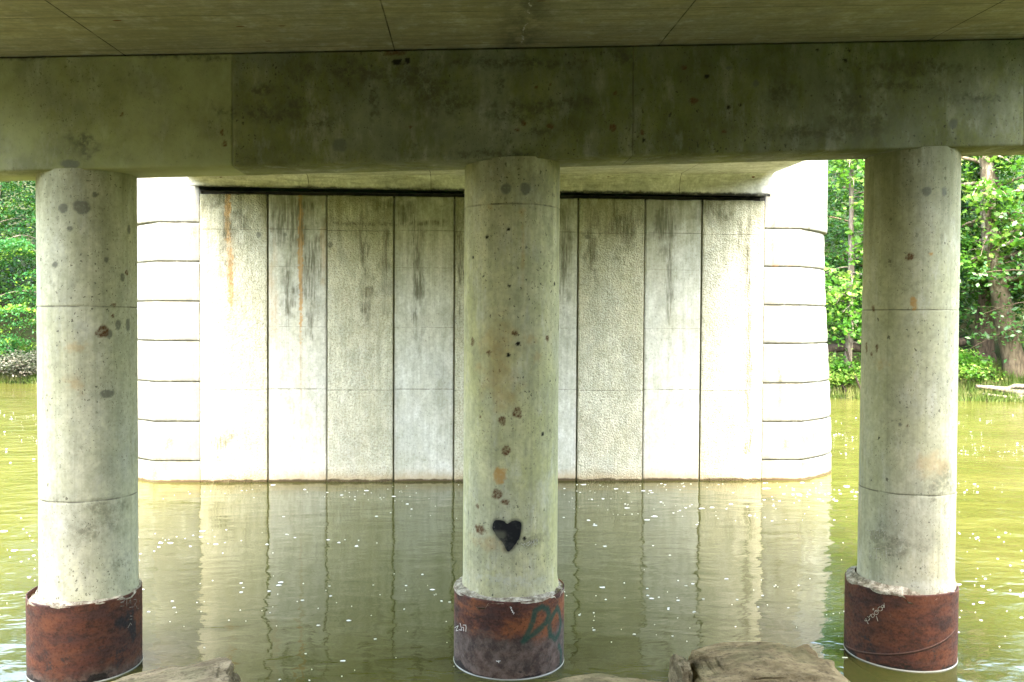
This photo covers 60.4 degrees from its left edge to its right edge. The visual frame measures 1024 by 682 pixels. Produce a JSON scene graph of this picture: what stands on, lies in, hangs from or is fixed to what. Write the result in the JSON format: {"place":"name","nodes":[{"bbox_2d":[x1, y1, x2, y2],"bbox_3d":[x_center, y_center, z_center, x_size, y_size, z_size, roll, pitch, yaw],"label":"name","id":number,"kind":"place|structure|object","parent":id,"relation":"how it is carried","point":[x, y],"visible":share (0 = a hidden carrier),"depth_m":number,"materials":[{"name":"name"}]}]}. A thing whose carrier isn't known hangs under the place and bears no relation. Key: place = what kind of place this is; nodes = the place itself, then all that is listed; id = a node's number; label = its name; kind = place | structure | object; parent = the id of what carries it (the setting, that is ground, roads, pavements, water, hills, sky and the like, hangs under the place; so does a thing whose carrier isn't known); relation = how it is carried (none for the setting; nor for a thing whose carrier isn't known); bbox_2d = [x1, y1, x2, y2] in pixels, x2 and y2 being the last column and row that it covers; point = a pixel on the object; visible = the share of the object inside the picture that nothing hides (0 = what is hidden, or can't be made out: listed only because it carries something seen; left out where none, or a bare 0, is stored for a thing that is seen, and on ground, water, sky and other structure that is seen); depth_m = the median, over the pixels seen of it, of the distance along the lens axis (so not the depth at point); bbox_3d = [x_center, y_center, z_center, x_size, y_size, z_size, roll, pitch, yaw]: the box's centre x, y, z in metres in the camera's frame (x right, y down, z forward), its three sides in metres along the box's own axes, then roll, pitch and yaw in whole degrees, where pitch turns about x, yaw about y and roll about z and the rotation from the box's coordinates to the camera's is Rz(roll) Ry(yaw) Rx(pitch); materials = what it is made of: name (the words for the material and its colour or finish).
{"place":"outdoors","nodes":[
{"label":"outdoors","id":0,"kind":"place"},
{"bbox_2d":[0,383,1023,681],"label":"water","id":1,"kind":"structure","parent":0,"point":[374,617],"depth_m":12.21,"materials":[{"name":"green liquid"}]},
{"bbox_2d":[26,168,142,681],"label":"bridge column","id":2,"kind":"structure","parent":1,"relation":"in","point":[84,610],"depth_m":8.25,"materials":[{"name":"concrete"}]},
{"bbox_2d":[137,160,831,481],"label":"bridge pier","id":3,"kind":"structure","parent":1,"relation":"in","point":[300,336],"depth_m":18.52,"materials":[{"name":"grey concrete"}]},
{"bbox_2d":[453,156,564,680],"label":"bridge column","id":4,"kind":"structure","parent":1,"relation":"in","point":[509,587],"depth_m":8.44,"materials":[{"name":"concrete"}]},
{"bbox_2d":[3,416,1023,680],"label":"foam flecks","id":5,"kind":"object","parent":1,"relation":"on","point":[595,544],"visible":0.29,"depth_m":13.39,"materials":[{"name":"white"}]},
{"bbox_2d":[843,146,961,672],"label":"bridge column","id":6,"kind":"structure","parent":1,"relation":"in","point":[901,602],"depth_m":8.70,"materials":[{"name":"grey concrete"}]},
{"bbox_2d":[0,39,1023,180],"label":"cap beam","id":7,"kind":"structure","parent":6,"relation":"on","point":[158,116],"depth_m":8.37,"materials":[{"name":"concrete"}]},
{"bbox_2d":[188,161,802,197],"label":"bridge deck","id":8,"kind":"structure","parent":7,"relation":"on","point":[747,179],"depth_m":18.14,"materials":[{"name":"concrete"}]},
{"bbox_2d":[0,0,1023,57],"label":"bridge deck","id":9,"kind":"structure","parent":7,"relation":"on","point":[55,28],"depth_m":7.61,"materials":[{"name":"concrete"}]},
{"bbox_2d":[0,155,1023,401],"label":"riverbank","id":10,"kind":"structure","parent":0,"point":[28,333],"depth_m":52.97,"materials":[{"name":"green plant"}]},
{"bbox_2d":[0,181,35,282],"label":"slender tree","id":11,"kind":"object","parent":10,"relation":"on","point":[3,186],"visible":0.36,"depth_m":48.19,"materials":[{"name":"green plant"}]},
{"bbox_2d":[0,181,36,341],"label":"feathery tree","id":12,"kind":"object","parent":10,"relation":"on","point":[7,242],"visible":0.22,"depth_m":46.04,"materials":[{"name":"green plant"}]},
{"bbox_2d":[0,346,36,376],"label":"dry shrub","id":13,"kind":"object","parent":10,"relation":"on","point":[14,363],"visible":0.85,"depth_m":45.01,"materials":[{"name":"grey plant"}]},
{"bbox_2d":[0,330,36,371],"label":"shrub","id":14,"kind":"object","parent":10,"relation":"on","point":[11,340],"visible":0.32,"depth_m":46.69,"materials":[{"name":"green plant"}]},
{"bbox_2d":[0,155,1023,345],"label":"distant wood","id":15,"kind":"object","parent":10,"relation":"on","point":[832,207],"visible":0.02,"depth_m":52.12,"materials":[{"name":"green plant"}]},
{"bbox_2d":[0,345,1023,401],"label":"bank grass","id":16,"kind":"structure","parent":10,"relation":"on","point":[967,388],"depth_m":39.01,"materials":[{"name":"green plant"}]},
{"bbox_2d":[824,159,864,373],"bbox_3d":[15.637,-4.726,39.990,6.498,13.622,6.978,0,1,-3],"label":"maple tree","id":17,"kind":"object","parent":10,"relation":"on","point":[850,295],"visible":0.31,"depth_m":39.15,"materials":[{"name":"green plant"}]},
{"bbox_2d":[828,351,860,388],"bbox_3d":[14.813,1.239,39.534,2.751,1.843,2.440,0,1,-3],"label":"drooping shrub","id":18,"kind":"object","parent":10,"relation":"on","point":[840,373],"visible":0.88,"depth_m":39.13,"materials":[{"name":"green plant"}]},
{"bbox_2d":[828,338,966,391],"bbox_3d":[16.830,1.126,39.665,8.056,2.568,1.808,0,1,-3],"label":"fallen trunk","id":19,"kind":"object","parent":10,"relation":"on","point":[841,347],"visible":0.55,"depth_m":39.93,"materials":[{"name":"brown wood"}]},
{"bbox_2d":[823,160,976,331],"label":"shade tree","id":20,"kind":"object","parent":10,"relation":"on","point":[835,259],"visible":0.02,"depth_m":43.92,"materials":[{"name":"green plant"}]},
{"bbox_2d":[958,346,1009,382],"bbox_3d":[20.323,0.994,39.452,3.896,1.790,3.788,0,1,-3],"label":"bank shrub","id":21,"kind":"object","parent":10,"relation":"on","point":[965,367],"visible":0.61,"depth_m":39.21,"materials":[{"name":"green plant"}]},
{"bbox_2d":[959,155,1023,377],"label":"leaning tree","id":22,"kind":"object","parent":10,"relation":"on","point":[987,218],"visible":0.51,"depth_m":39.27,"materials":[{"name":"green plant"}]},
{"bbox_2d":[959,155,1023,363],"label":"stout tree","id":23,"kind":"object","parent":10,"relation":"on","point":[987,348],"visible":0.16,"depth_m":41.35,"materials":[{"name":"green plant"}]},
{"bbox_2d":[959,179,1023,378],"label":"overhanging tree","id":24,"kind":"object","parent":10,"relation":"on","point":[984,273],"visible":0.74,"depth_m":38.31,"materials":[{"name":"green plant"}]},
{"bbox_2d":[975,384,1023,398],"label":"driftwood log","id":25,"kind":"object","parent":10,"relation":"on","point":[1011,387],"visible":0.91,"depth_m":38.22,"materials":[{"name":"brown wood"}]},
{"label":"near riverbank","id":26,"kind":"structure","parent":0,"visible":0},
{"bbox_2d":[112,657,240,681],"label":"boulder","id":27,"kind":"object","parent":26,"relation":"on","point":[219,669],"visible":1,"depth_m":7.39,"materials":[{"name":"stone"}]},
{"bbox_2d":[553,673,659,681],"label":"boulder","id":28,"kind":"object","parent":26,"relation":"on","point":[597,677],"visible":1,"depth_m":7.35,"materials":[{"name":"stone"}]},
{"bbox_2d":[668,654,692,681],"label":"boulder","id":29,"kind":"object","parent":26,"relation":"on","point":[680,670],"visible":1,"depth_m":7.61,"materials":[{"name":"stone"}]},
{"bbox_2d":[688,641,849,681],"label":"boulder","id":30,"kind":"object","parent":26,"relation":"on","point":[759,661],"visible":0.98,"depth_m":7.61,"materials":[{"name":"stone"}]}
]}

